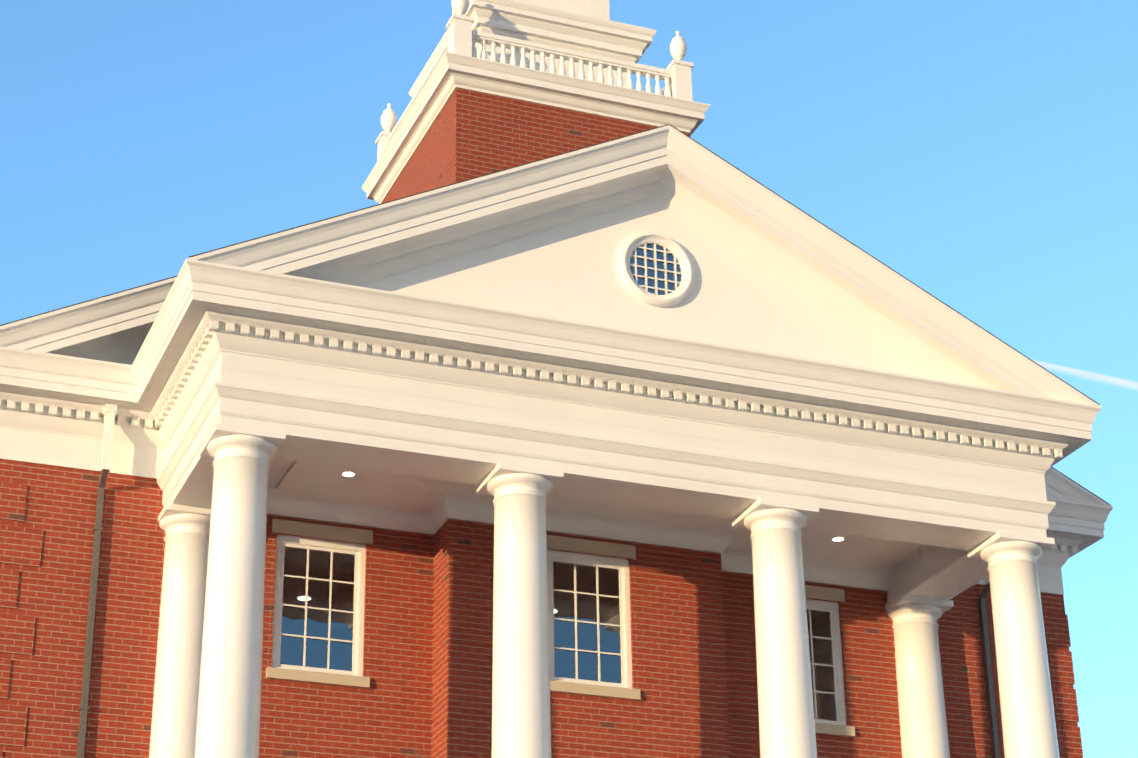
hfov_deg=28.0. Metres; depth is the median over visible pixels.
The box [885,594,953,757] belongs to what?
column
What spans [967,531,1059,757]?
column
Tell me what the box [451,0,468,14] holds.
tower urn
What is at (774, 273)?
portico pediment
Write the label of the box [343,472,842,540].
porch lights
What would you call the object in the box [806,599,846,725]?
window frame
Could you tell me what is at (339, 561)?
glass window
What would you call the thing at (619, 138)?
portico roof
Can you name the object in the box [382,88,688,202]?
tower brick
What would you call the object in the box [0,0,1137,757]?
sky
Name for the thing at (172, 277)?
roof
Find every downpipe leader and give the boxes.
[101,403,116,471]
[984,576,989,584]
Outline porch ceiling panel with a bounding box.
[267,460,898,574]
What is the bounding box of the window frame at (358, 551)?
[271,534,365,676]
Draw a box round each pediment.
[0,277,1111,506]
[186,125,1099,405]
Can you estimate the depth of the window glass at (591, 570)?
31.12 m
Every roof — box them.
[0,275,1110,505]
[189,124,1099,404]
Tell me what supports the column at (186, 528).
on the podium steps
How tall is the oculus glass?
0.780 m
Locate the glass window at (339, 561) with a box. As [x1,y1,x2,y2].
[280,548,354,669]
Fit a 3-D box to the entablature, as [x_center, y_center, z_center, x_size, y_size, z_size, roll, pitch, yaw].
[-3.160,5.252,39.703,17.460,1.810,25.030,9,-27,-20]
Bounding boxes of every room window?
[553,562,620,682]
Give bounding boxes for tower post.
[375,131,390,160]
[446,13,473,56]
[666,59,693,100]
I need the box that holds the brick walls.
[0,459,1082,757]
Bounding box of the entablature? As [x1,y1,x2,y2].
[0,259,1112,599]
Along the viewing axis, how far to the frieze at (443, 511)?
31.44 m
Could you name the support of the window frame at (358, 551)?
attached to the brick walls
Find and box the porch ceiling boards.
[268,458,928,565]
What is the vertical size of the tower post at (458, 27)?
0.820 m
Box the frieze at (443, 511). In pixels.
[267,495,889,590]
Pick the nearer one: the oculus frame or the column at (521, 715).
the column at (521, 715)
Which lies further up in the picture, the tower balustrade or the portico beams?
the tower balustrade
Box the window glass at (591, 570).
[553,562,621,683]
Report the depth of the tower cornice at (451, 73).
34.77 m
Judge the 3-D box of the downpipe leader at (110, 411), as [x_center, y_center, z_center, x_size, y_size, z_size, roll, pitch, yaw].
[-6.024,0.770,29.892,0.150,0.924,0.145,9,-27,-20]
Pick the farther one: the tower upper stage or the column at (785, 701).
the tower upper stage
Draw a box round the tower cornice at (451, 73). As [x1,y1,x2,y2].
[361,52,709,203]
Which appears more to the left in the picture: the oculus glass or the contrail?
the oculus glass
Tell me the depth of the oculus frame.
30.57 m
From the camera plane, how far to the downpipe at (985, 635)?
33.80 m
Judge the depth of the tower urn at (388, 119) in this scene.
37.73 m
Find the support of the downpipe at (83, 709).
attached to the brick walls
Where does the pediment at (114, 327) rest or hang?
on the entablature
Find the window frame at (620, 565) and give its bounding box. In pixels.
[547,550,631,688]
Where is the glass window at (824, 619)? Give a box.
[807,611,835,720]
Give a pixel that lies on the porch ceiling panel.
(317, 482)
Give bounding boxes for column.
[149,503,210,757]
[194,423,285,757]
[477,462,563,757]
[732,498,818,757]
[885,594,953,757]
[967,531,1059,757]
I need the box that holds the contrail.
[1034,361,1137,387]
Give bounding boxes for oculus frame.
[617,232,693,306]
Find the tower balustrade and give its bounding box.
[386,30,673,144]
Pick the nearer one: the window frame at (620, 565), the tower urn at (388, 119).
the window frame at (620, 565)
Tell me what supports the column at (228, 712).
on the podium steps
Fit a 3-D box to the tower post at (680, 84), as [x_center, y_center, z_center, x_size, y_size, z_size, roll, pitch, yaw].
[1.734,-4.530,35.693,0.340,0.820,0.340,9,-27,-20]
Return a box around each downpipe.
[77,469,108,757]
[978,583,999,757]
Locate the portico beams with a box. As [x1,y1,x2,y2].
[184,440,990,602]
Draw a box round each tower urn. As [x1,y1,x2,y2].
[381,103,396,132]
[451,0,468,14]
[670,31,686,60]
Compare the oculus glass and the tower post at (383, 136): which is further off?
the tower post at (383, 136)
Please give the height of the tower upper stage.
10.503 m
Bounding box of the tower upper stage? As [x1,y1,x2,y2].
[409,0,655,97]
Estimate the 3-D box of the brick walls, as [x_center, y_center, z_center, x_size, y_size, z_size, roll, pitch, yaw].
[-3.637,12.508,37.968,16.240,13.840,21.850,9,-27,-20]
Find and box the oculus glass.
[630,244,681,294]

